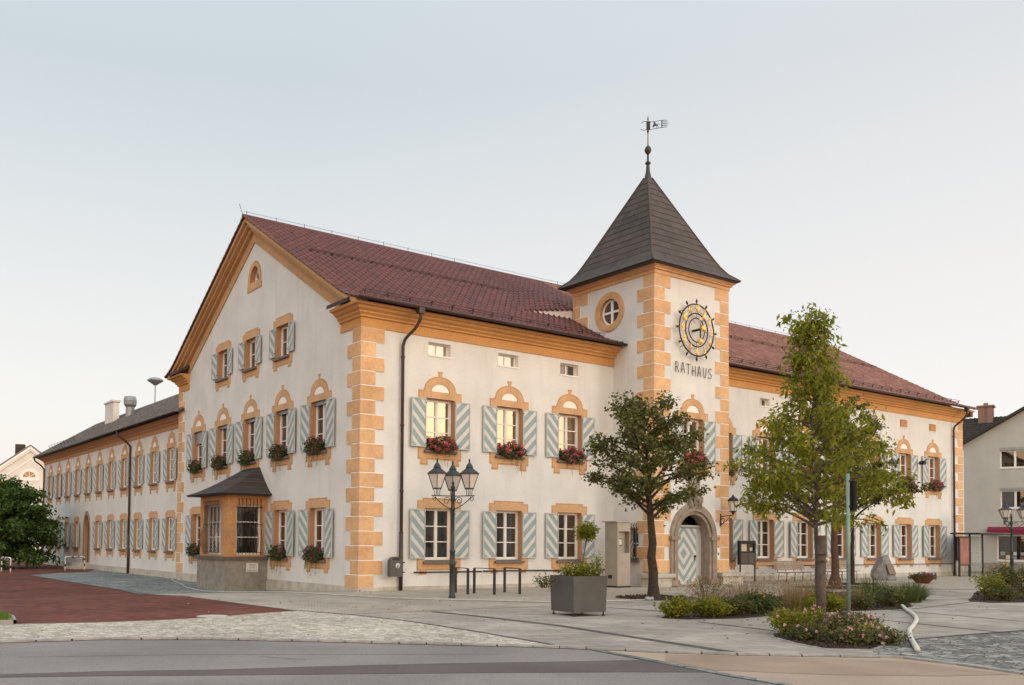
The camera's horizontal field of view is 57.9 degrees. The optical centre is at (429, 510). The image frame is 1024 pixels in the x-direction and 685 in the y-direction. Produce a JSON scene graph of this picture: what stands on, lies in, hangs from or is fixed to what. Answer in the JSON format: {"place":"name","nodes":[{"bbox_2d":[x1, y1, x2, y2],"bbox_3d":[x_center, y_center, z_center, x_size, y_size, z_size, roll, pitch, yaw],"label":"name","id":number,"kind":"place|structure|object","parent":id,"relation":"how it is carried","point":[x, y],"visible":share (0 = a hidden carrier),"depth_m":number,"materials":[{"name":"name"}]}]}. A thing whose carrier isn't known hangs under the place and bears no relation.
{"place":"outdoors","nodes":[
{"label":"outdoors","id":0,"kind":"place"},
{"bbox_2d":[0,560,292,623],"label":"brick paving","id":1,"kind":"structure","parent":0,"point":[26,596],"depth_m":23.39,"materials":[{"name":"brick"}]},
{"bbox_2d":[0,474,68,568],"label":"bushy tree","id":2,"kind":"object","parent":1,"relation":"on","point":[22,520],"visible":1,"depth_m":58.51,"materials":[{"name":"green plant"}]},
{"bbox_2d":[34,570,278,593],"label":"grey cobbled yard","id":3,"kind":"structure","parent":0,"point":[137,583],"depth_m":41.34,"materials":[{"name":"stone"}]},
{"bbox_2d":[172,578,644,602],"bbox_3d":[-5.212,2.849,33.715,26.510,0.350,5.759,-1,-3,45],"label":"kerb","id":4,"kind":"object","parent":3,"relation":"on","point":[397,597],"visible":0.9,"depth_m":26.32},
{"bbox_2d":[0,611,549,644],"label":"cobbled strip","id":5,"kind":"object","parent":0,"point":[298,624],"visible":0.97,"depth_m":16.88,"materials":[{"name":"stone"}]},
{"bbox_2d":[0,640,780,684],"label":"road","id":6,"kind":"structure","parent":0,"point":[69,656],"depth_m":12.59,"materials":[{"name":"asphalt"}]},
{"bbox_2d":[0,660,705,676],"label":"road patch","id":7,"kind":"object","parent":6,"relation":"on","point":[585,666],"visible":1,"depth_m":11.99,"materials":[{"name":"asphalt"}]},
{"bbox_2d":[0,637,877,656],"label":"kerb","id":8,"kind":"structure","parent":6,"relation":"on","point":[505,644],"depth_m":14.74,"materials":[{"name":"stone"}]},
{"bbox_2d":[6,639,879,657],"bbox_3d":[-8.889,2.007,12.675,31.037,0.001,3.660,1,-2,-10],"label":"gutter line","id":9,"kind":"object","parent":6,"relation":"on","point":[393,643],"visible":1,"depth_m":14.86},
{"bbox_2d":[605,650,1023,684],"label":"cycle lane","id":10,"kind":"structure","parent":6,"relation":"on","point":[826,679],"depth_m":11.60,"materials":[{"name":"asphalt"}]},
{"bbox_2d":[591,649,794,684],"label":"lane edge","id":11,"kind":"object","parent":10,"relation":"on","point":[722,673],"visible":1,"depth_m":12.25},
{"bbox_2d":[665,654,1006,675],"bbox_3d":[5.471,2.133,12.659,4.336,0.001,1.796,0,-2,8],"label":"lane wear","id":12,"kind":"object","parent":10,"relation":"on","point":[828,666],"visible":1,"depth_m":12.61,"materials":[{"name":"asphalt"}]},
{"bbox_2d":[877,654,1023,674],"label":"kerb","id":13,"kind":"structure","parent":6,"relation":"on","point":[957,663],"depth_m":12.94,"materials":[{"name":"stone"}]},
{"bbox_2d":[4,558,997,592],"bbox_3d":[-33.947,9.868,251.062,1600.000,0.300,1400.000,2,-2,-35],"label":"ground","id":14,"kind":"structure","parent":0,"point":[964,573],"depth_m":67.18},
{"bbox_2d":[0,444,44,549],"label":"white house","id":15,"kind":"structure","parent":14,"relation":"on","point":[23,465],"depth_m":116.25,"materials":[{"name":"paint"}]},
{"bbox_2d":[32,377,183,578],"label":"side wing","id":16,"kind":"structure","parent":14,"relation":"on","point":[110,482],"depth_m":53.80,"materials":[{"name":"paint"}]},
{"bbox_2d":[92,515,101,555],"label":"window","id":17,"kind":"structure","parent":16,"relation":"in","point":[98,518],"depth_m":57.24,"materials":[{"name":"white paint"}]},
{"bbox_2d":[93,450,102,499],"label":"window","id":18,"kind":"structure","parent":16,"relation":"in","point":[99,459],"depth_m":57.26,"materials":[{"name":"white paint"}]},
{"bbox_2d":[104,514,114,556],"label":"window","id":19,"kind":"structure","parent":16,"relation":"in","point":[110,550],"depth_m":55.06,"materials":[{"name":"white paint"}]},
{"bbox_2d":[105,448,115,498],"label":"window","id":20,"kind":"structure","parent":16,"relation":"in","point":[111,458],"depth_m":55.13,"materials":[{"name":"white paint"}]},
{"bbox_2d":[116,513,127,557],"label":"window","id":21,"kind":"structure","parent":16,"relation":"in","point":[123,551],"depth_m":52.90,"materials":[{"name":"white paint"}]},
{"bbox_2d":[118,443,128,497],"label":"window","id":22,"kind":"structure","parent":16,"relation":"in","point":[125,454],"depth_m":52.94,"materials":[{"name":"white paint"}]},
{"bbox_2d":[130,512,142,558],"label":"window","id":23,"kind":"structure","parent":16,"relation":"in","point":[136,552],"depth_m":50.72,"materials":[{"name":"white paint"}]},
{"bbox_2d":[131,439,143,495],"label":"window","id":24,"kind":"structure","parent":16,"relation":"in","point":[139,451],"depth_m":50.74,"materials":[{"name":"white paint"}]},
{"bbox_2d":[145,511,157,559],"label":"window","id":25,"kind":"structure","parent":16,"relation":"in","point":[153,514],"depth_m":48.51,"materials":[{"name":"white paint"}]},
{"bbox_2d":[146,435,158,493],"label":"window","id":26,"kind":"structure","parent":16,"relation":"in","point":[154,445],"depth_m":48.61,"materials":[{"name":"white paint"}]},
{"bbox_2d":[161,510,175,560],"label":"window","id":27,"kind":"structure","parent":16,"relation":"in","point":[170,553],"depth_m":46.36,"materials":[{"name":"white paint"}]},
{"bbox_2d":[163,430,176,491],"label":"window","id":28,"kind":"structure","parent":16,"relation":"in","point":[171,443],"depth_m":46.45,"materials":[{"name":"white paint"}]},
{"bbox_2d":[164,130,978,591],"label":"town hall","id":29,"kind":"structure","parent":14,"relation":"on","point":[376,366],"depth_m":35.52,"materials":[{"name":"beige paint"}]},
{"bbox_2d":[185,506,200,563],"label":"window","id":30,"kind":"structure","parent":29,"relation":"in","point":[195,510],"depth_m":42.45,"materials":[{"name":"white paint"}]},
{"bbox_2d":[186,411,206,482],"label":"window","id":31,"kind":"structure","parent":29,"relation":"in","point":[198,425],"depth_m":42.24,"materials":[{"name":"white paint"}]},
{"bbox_2d":[208,403,232,479],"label":"window","id":32,"kind":"structure","parent":29,"relation":"in","point":[223,418],"depth_m":39.81,"materials":[{"name":"white paint"}]},
{"bbox_2d":[211,340,231,391],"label":"window","id":33,"kind":"structure","parent":29,"relation":"in","point":[227,356],"depth_m":40.11,"materials":[{"name":"white paint"}]},
{"bbox_2d":[186,467,271,590],"bbox_3d":[-7.986,0.814,36.258,2.150,5.130,3.660,2,-2,-35],"label":"bay window","id":34,"kind":"structure","parent":29,"relation":"in","point":[231,557],"depth_m":35.40,"materials":[{"name":"paint"}]},
{"bbox_2d":[235,395,261,470],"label":"window","id":35,"kind":"structure","parent":29,"relation":"in","point":[251,410],"depth_m":37.45,"materials":[{"name":"white paint"}]},
{"bbox_2d":[238,327,260,381],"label":"window","id":36,"kind":"structure","parent":29,"relation":"in","point":[255,345],"depth_m":37.69,"materials":[{"name":"white paint"}]},
{"bbox_2d":[264,500,293,570],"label":"window","id":37,"kind":"structure","parent":29,"relation":"in","point":[285,516],"depth_m":34.98,"materials":[{"name":"white paint"}]},
{"bbox_2d":[266,385,294,471],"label":"window","id":38,"kind":"structure","parent":29,"relation":"in","point":[283,401],"depth_m":34.94,"materials":[{"name":"white paint"}]},
{"bbox_2d":[269,312,293,371],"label":"window","id":39,"kind":"structure","parent":29,"relation":"in","point":[287,332],"depth_m":35.22,"materials":[{"name":"white paint"}]},
{"bbox_2d":[301,544,323,573],"bbox_3d":[-4.101,1.752,32.127,0.720,1.209,1.251,2,-2,-29],"label":"flower box","id":40,"kind":"object","parent":29,"relation":"attached to","point":[315,556],"visible":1,"depth_m":32.02,"materials":[{"name":"green plant"}]},
{"bbox_2d":[302,436,325,469],"bbox_3d":[-4.067,-2.046,32.253,0.720,1.209,1.251,2,-2,-29],"label":"flower box","id":41,"kind":"object","parent":29,"relation":"attached to","point":[316,446],"visible":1,"depth_m":32.14,"materials":[{"name":"green plant"}]},
{"bbox_2d":[298,497,332,572],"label":"window","id":42,"kind":"structure","parent":29,"relation":"in","point":[323,516],"depth_m":32.53,"materials":[{"name":"white paint"}]},
{"bbox_2d":[300,373,334,466],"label":"window","id":43,"kind":"structure","parent":29,"relation":"in","point":[325,409],"depth_m":32.50,"materials":[{"name":"white paint"}]},
{"bbox_2d":[387,556,404,576],"bbox_3d":[-1.085,1.834,30.296,0.650,0.660,0.231,2,-2,-35],"label":"litter bin","id":44,"kind":"object","parent":29,"relation":"attached to","point":[394,568],"visible":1,"depth_m":30.14,"materials":[{"name":"grey metal"}]},
{"bbox_2d":[409,497,469,574],"bbox_3d":[0.276,0.873,31.740,2.509,2.620,0.390,2,-2,-35],"label":"window","id":45,"kind":"structure","parent":29,"relation":"in","point":[429,525],"depth_m":31.81,"materials":[{"name":"white paint"}]},
{"bbox_2d":[428,341,451,358],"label":"attic window","id":46,"kind":"structure","parent":29,"relation":"in","point":[435,349],"depth_m":32.08,"materials":[{"name":"glass"}]},
{"bbox_2d":[411,372,470,466],"bbox_3d":[0.315,-3.185,31.872,2.508,3.260,0.396,2,-2,-35],"label":"window","id":47,"kind":"structure","parent":29,"relation":"in","point":[430,418],"depth_m":31.93,"materials":[{"name":"white paint"}]},
{"bbox_2d":[426,434,458,467],"bbox_3d":[0.441,-2.051,31.648,1.246,1.193,0.684,2,-2,-35],"label":"flower box","id":48,"kind":"object","parent":29,"relation":"attached to","point":[449,447],"visible":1,"depth_m":31.57,"materials":[{"name":"pink plant"}]},
{"bbox_2d":[483,500,536,572],"bbox_3d":[2.825,0.954,33.503,2.508,2.620,0.390,2,-2,-35],"label":"window","id":49,"kind":"structure","parent":29,"relation":"in","point":[500,528],"depth_m":33.61,"materials":[{"name":"white paint"}]},
{"bbox_2d":[483,381,536,471],"bbox_3d":[2.861,-3.104,33.637,2.508,3.260,0.390,2,-2,-35],"label":"window","id":50,"kind":"structure","parent":29,"relation":"in","point":[500,425],"depth_m":33.69,"materials":[{"name":"white paint"}]},
{"bbox_2d":[497,441,527,474],"bbox_3d":[2.969,-1.933,33.421,1.247,1.243,0.780,2,-2,-35],"label":"flower box","id":51,"kind":"object","parent":29,"relation":"attached to","point":[508,451],"visible":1,"depth_m":33.37,"materials":[{"name":"pink plant"}]},
{"bbox_2d":[545,503,594,571],"bbox_3d":[5.291,1.033,35.209,2.509,2.620,0.390,2,-2,-35],"label":"window","id":52,"kind":"structure","parent":29,"relation":"in","point":[560,546],"depth_m":35.26,"materials":[{"name":"white paint"}]},
{"bbox_2d":[546,389,594,474],"bbox_3d":[5.328,-3.025,35.343,2.510,3.260,0.390,2,-2,-35],"label":"window","id":53,"kind":"structure","parent":29,"relation":"in","point":[561,430],"depth_m":35.38,"materials":[{"name":"white paint"}]},
{"bbox_2d":[559,446,586,476],"bbox_3d":[5.422,-1.875,35.161,1.265,1.205,0.755,2,-2,-35],"label":"flower box","id":54,"kind":"object","parent":29,"relation":"attached to","point":[568,455],"visible":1,"depth_m":35.03,"materials":[{"name":"pink plant"}]},
{"bbox_2d":[603,299,618,324],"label":"round window","id":55,"kind":"structure","parent":29,"relation":"in","point":[611,309],"depth_m":37.16,"materials":[{"name":"glass"}]},
{"bbox_2d":[678,516,700,584],"bbox_3d":[10.030,1.509,36.372,1.860,2.830,0.412,2,-2,-35],"label":"door","id":56,"kind":"structure","parent":29,"relation":"in","point":[689,546],"depth_m":36.44,"materials":[{"name":"paint"}]},
{"bbox_2d":[672,394,715,477],"bbox_3d":[10.296,-2.952,36.191,2.506,3.260,0.409,2,-2,-35],"label":"window","id":57,"kind":"structure","parent":29,"relation":"in","point":[693,407],"depth_m":36.48,"materials":[{"name":"white paint"}]},
{"bbox_2d":[729,418,741,484],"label":"window","id":58,"kind":"structure","parent":29,"relation":"in","point":[736,439],"depth_m":40.90,"materials":[{"name":"white paint"}]},
{"bbox_2d":[729,510,742,569],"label":"window","id":59,"kind":"structure","parent":29,"relation":"in","point":[737,524],"depth_m":40.76,"materials":[{"name":"white paint"}]},
{"bbox_2d":[749,416,782,481],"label":"window","id":60,"kind":"structure","parent":29,"relation":"in","point":[758,430],"depth_m":42.21,"materials":[{"name":"white paint"}]},
{"bbox_2d":[750,512,783,568],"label":"window","id":61,"kind":"structure","parent":29,"relation":"in","point":[759,528],"depth_m":42.37,"materials":[{"name":"white paint"}]},
{"bbox_2d":[790,513,820,567],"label":"window","id":62,"kind":"structure","parent":29,"relation":"in","point":[798,529],"depth_m":43.93,"materials":[{"name":"white paint"}]},
{"bbox_2d":[826,515,855,564],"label":"window","id":63,"kind":"structure","parent":29,"relation":"in","point":[840,535],"depth_m":45.87,"materials":[{"name":"white paint"}]},
{"bbox_2d":[861,516,888,566],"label":"window","id":64,"kind":"structure","parent":29,"relation":"in","point":[868,542],"depth_m":47.45,"materials":[{"name":"white paint"}]},
{"bbox_2d":[892,436,917,496],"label":"window","id":65,"kind":"structure","parent":29,"relation":"in","point":[903,445],"depth_m":49.38,"materials":[{"name":"white paint"}]},
{"bbox_2d":[893,517,918,566],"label":"window","id":66,"kind":"structure","parent":29,"relation":"in","point":[900,526],"depth_m":49.18,"materials":[{"name":"white paint"}]},
{"bbox_2d":[922,440,946,498],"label":"window","id":67,"kind":"structure","parent":29,"relation":"in","point":[928,470],"depth_m":50.99,"materials":[{"name":"white paint"}]},
{"bbox_2d":[923,519,946,565],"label":"window","id":68,"kind":"structure","parent":29,"relation":"in","point":[929,539],"depth_m":50.94,"materials":[{"name":"white paint"}]},
{"bbox_2d":[963,403,1023,572],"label":"grey house","id":69,"kind":"structure","parent":14,"relation":"on","point":[993,457],"depth_m":68.85,"materials":[{"name":"paint"}]},
{"bbox_2d":[996,535,1023,561],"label":"window","id":70,"kind":"structure","parent":69,"relation":"in","point":[1003,541],"depth_m":68.24,"materials":[{"name":"white paint"}]},
{"bbox_2d":[999,447,1023,468],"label":"window","id":71,"kind":"structure","parent":69,"relation":"in","point":[1013,457],"depth_m":68.31,"materials":[{"name":"white paint"}]},
{"bbox_2d":[1000,487,1023,508],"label":"window","id":72,"kind":"structure","parent":69,"relation":"in","point":[1014,499],"depth_m":68.21,"materials":[{"name":"white paint"}]},
{"bbox_2d":[0,0,1023,514],"label":"sky","id":73,"kind":"structure","parent":0,"point":[862,160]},
{"bbox_2d":[156,574,1023,613],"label":"plaza","id":74,"kind":"structure","parent":0,"point":[335,604],"depth_m":27.25,"materials":[{"name":"concrete"}]},
{"bbox_2d":[428,458,478,597],"bbox_3d":[0.668,0.512,27.088,1.498,4.080,1.460,1,-2,0],"label":"street lamp","id":75,"kind":"object","parent":74,"relation":"on","point":[452,477],"visible":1,"depth_m":26.82,"materials":[{"name":"metal"}]},
{"bbox_2d":[602,521,636,587],"bbox_3d":[7.091,1.624,34.462,1.060,2.460,0.760,2,-2,-35],"label":"ticket kiosk","id":76,"kind":"object","parent":74,"relation":"on","point":[617,549],"visible":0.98,"depth_m":34.20,"materials":[{"name":"metal"}]},
{"bbox_2d":[580,387,719,597],"bbox_3d":[6.784,-0.532,28.288,4.441,6.456,4.101,2,-2,-37],"label":"whitebeam tree","id":77,"kind":"object","parent":74,"relation":"on","point":[633,420],"visible":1,"depth_m":27.81,"materials":[{"name":"green plant"}]},
{"bbox_2d":[637,574,675,587],"bbox_3d":[8.551,2.627,34.741,1.450,0.500,0.640,2,-2,-35],"label":"stone bench","id":78,"kind":"object","parent":74,"relation":"on","point":[664,580],"visible":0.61,"depth_m":34.54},
{"bbox_2d":[737,541,755,581],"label":"notice case","id":79,"kind":"object","parent":74,"relation":"on","point":[746,552],"visible":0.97,"depth_m":40.15,"materials":[{"name":"metal"}]},
{"bbox_2d":[772,561,814,579],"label":"park bench","id":80,"kind":"object","parent":74,"relation":"on","point":[795,565],"visible":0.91,"depth_m":41.24,"materials":[{"name":"brown wood"}]},
{"bbox_2d":[777,394,901,587],"bbox_3d":[15.859,-0.868,35.728,3.879,7.782,4.394,0,-2,10],"label":"plaza tree","id":81,"kind":"object","parent":74,"relation":"on","point":[835,577],"visible":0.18,"depth_m":35.37,"materials":[{"name":"green plant"}]},
{"bbox_2d":[801,415,932,583],"bbox_3d":[17.980,-0.570,39.172,4.490,7.452,5.406,1,-2,-14],"label":"plaza tree","id":82,"kind":"object","parent":74,"relation":"on","point":[877,500],"visible":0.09,"depth_m":38.45,"materials":[{"name":"green plant"}]},
{"bbox_2d":[870,555,896,579],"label":"memorial rock","id":83,"kind":"object","parent":74,"relation":"on","point":[883,566],"visible":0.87,"depth_m":43.45,"materials":[{"name":"grey stone"}]},
{"bbox_2d":[958,537,970,576],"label":"poster stand","id":84,"kind":"object","parent":74,"relation":"on","point":[963,551],"visible":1,"depth_m":49.70,"materials":[{"name":"metal"}]},
{"bbox_2d":[950,533,1009,575],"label":"bus shelter","id":85,"kind":"object","parent":74,"relation":"on","point":[955,545],"visible":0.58,"depth_m":50.65,"materials":[{"name":"metal"}]},
{"bbox_2d":[998,501,1023,575],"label":"street lamp","id":86,"kind":"object","parent":74,"relation":"on","point":[1005,510],"visible":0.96,"depth_m":49.46,"materials":[{"name":"metal"}]},
{"bbox_2d":[354,589,1023,654],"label":"plaza","id":87,"kind":"structure","parent":0,"point":[618,619],"depth_m":18.86,"materials":[{"name":"stone"}]},
{"bbox_2d":[550,560,606,616],"bbox_3d":[3.351,1.748,21.045,1.246,1.258,1.178,1,-2,-14],"label":"planter","id":88,"kind":"object","parent":87,"relation":"on","point":[578,594],"depth_m":20.69,"materials":[{"name":"concrete"}]},
{"bbox_2d":[571,521,599,562],"bbox_3d":[3.718,0.901,21.452,0.686,1.388,0.677,-1,-2,31],"label":"standard tree","id":89,"kind":"object","parent":88,"relation":"in","point":[587,532],"visible":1,"depth_m":21.37,"materials":[{"name":"green plant"}]},
{"bbox_2d":[434,611,732,651],"bbox_3d":[2.510,2.261,17.913,0.608,0.001,8.780,2,-2,-31],"label":"paving line","id":90,"kind":"object","parent":87,"relation":"on","point":[600,632],"visible":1,"depth_m":16.72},
{"bbox_2d":[662,591,912,618],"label":"flower bed soil","id":91,"kind":"structure","parent":87,"relation":"on","point":[747,615],"depth_m":21.60,"materials":[{"name":"soil"}]},
{"bbox_2d":[652,594,696,617],"bbox_3d":[5.492,2.146,20.615,0.927,0.558,1.198,-1,-2,40],"label":"leafy plant","id":92,"kind":"object","parent":91,"relation":"on","point":[679,607],"visible":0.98,"depth_m":20.38,"materials":[{"name":"green plant"}]},
{"bbox_2d":[690,596,736,616],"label":"leafy plant","id":93,"kind":"object","parent":91,"relation":"on","point":[710,607],"visible":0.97,"depth_m":20.52,"materials":[{"name":"green plant"}]},
{"bbox_2d":[708,596,759,615],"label":"leafy plant","id":94,"kind":"object","parent":91,"relation":"on","point":[742,606],"visible":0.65,"depth_m":21.02,"materials":[{"name":"green plant"}]},
{"bbox_2d":[733,588,784,613],"bbox_3d":[7.731,2.166,21.892,1.111,0.646,1.252,1,-2,-18],"label":"leafy plant","id":95,"kind":"object","parent":91,"relation":"on","point":[754,597],"visible":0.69,"depth_m":21.65,"materials":[{"name":"green plant"}]},
{"bbox_2d":[760,572,815,611],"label":"ornamental grass","id":96,"kind":"object","parent":91,"relation":"on","point":[793,595],"depth_m":22.62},
{"bbox_2d":[871,586,907,606],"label":"leafy plant","id":97,"kind":"object","parent":91,"relation":"on","point":[896,594],"visible":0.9,"depth_m":24.82,"materials":[{"name":"green plant"}]},
{"bbox_2d":[721,302,917,608],"bbox_3d":[7.797,-0.972,19.064,3.629,6.744,3.705,2,-2,-40],"label":"cherry tree","id":98,"kind":"object","parent":87,"relation":"on","point":[786,483],"visible":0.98,"depth_m":18.79,"materials":[{"name":"green plant"}]},
{"bbox_2d":[774,627,884,648],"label":"flower bed soil","id":99,"kind":"structure","parent":87,"relation":"on","point":[823,643],"depth_m":15.20,"materials":[{"name":"soil"}]},
{"bbox_2d":[765,603,817,634],"bbox_3d":[6.625,1.989,16.923,0.920,0.596,1.086,0,-2,15],"label":"rose bush","id":100,"kind":"object","parent":99,"relation":"on","point":[783,616],"visible":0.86,"depth_m":16.75,"materials":[{"name":"green plant"}]},
{"bbox_2d":[780,619,833,641],"bbox_3d":[6.494,2.058,15.819,0.879,0.385,0.926,1,-2,-3],"label":"rose bush","id":101,"kind":"object","parent":99,"relation":"on","point":[805,632],"visible":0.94,"depth_m":15.72,"materials":[{"name":"green plant"}]},
{"bbox_2d":[815,535,826,612],"bbox_3d":[8.023,1.476,18.844,0.224,1.941,0.213,2,-2,-35],"label":"tree stake","id":102,"kind":"object","parent":99,"relation":"on","point":[821,554],"visible":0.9,"depth_m":18.78,"materials":[{"name":"brown wood"}]},
{"bbox_2d":[812,610,876,634],"bbox_3d":[7.438,2.038,16.434,1.079,0.509,1.111,0,-2,12],"label":"rose bush","id":103,"kind":"object","parent":99,"relation":"on","point":[837,621],"visible":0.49,"depth_m":16.38,"materials":[{"name":"green plant"}]},
{"bbox_2d":[817,623,878,644],"bbox_3d":[6.965,2.046,15.249,0.885,0.385,0.965,1,-2,-4],"label":"rose bush","id":104,"kind":"object","parent":99,"relation":"on","point":[848,635],"visible":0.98,"depth_m":15.12,"materials":[{"name":"green plant"}]},
{"bbox_2d":[845,474,856,616],"bbox_3d":[7.661,0.797,16.732,0.152,2.950,0.150,2,-2,-35],"label":"sign pole","id":105,"kind":"object","parent":99,"relation":"on","point":[851,495],"visible":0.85,"depth_m":16.72,"materials":[{"name":"black"}]},
{"bbox_2d":[860,625,913,645],"bbox_3d":[7.638,2.070,15.328,0.760,0.368,0.841,0,-2,1],"label":"rose bush","id":106,"kind":"object","parent":99,"relation":"on","point":[887,636],"visible":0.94,"depth_m":15.18,"materials":[{"name":"green plant"}]},
{"bbox_2d":[968,589,1023,602],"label":"flower bed soil","id":107,"kind":"structure","parent":87,"relation":"on","point":[976,597],"depth_m":28.39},
{"bbox_2d":[969,568,1010,599],"bbox_3d":[17.323,2.241,28.429,1.102,1.017,1.182,0,-2,15],"label":"garden plant","id":108,"kind":"object","parent":107,"relation":"on","point":[997,581],"visible":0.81,"depth_m":28.34,"materials":[{"name":"green plant"}]},
{"bbox_2d":[981,560,1023,592],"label":"garden plant","id":109,"kind":"object","parent":107,"relation":"on","point":[1011,579],"visible":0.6,"depth_m":29.23,"materials":[{"name":"green plant"}]},
{"bbox_2d":[987,582,1023,600],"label":"garden plant","id":110,"kind":"object","parent":107,"relation":"on","point":[1004,594],"visible":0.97,"depth_m":27.63,"materials":[{"name":"green plant"}]},
{"bbox_2d":[872,631,1023,670],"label":"cobbled parking","id":111,"kind":"structure","parent":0,"point":[997,650],"depth_m":14.63,"materials":[{"name":"stone"}]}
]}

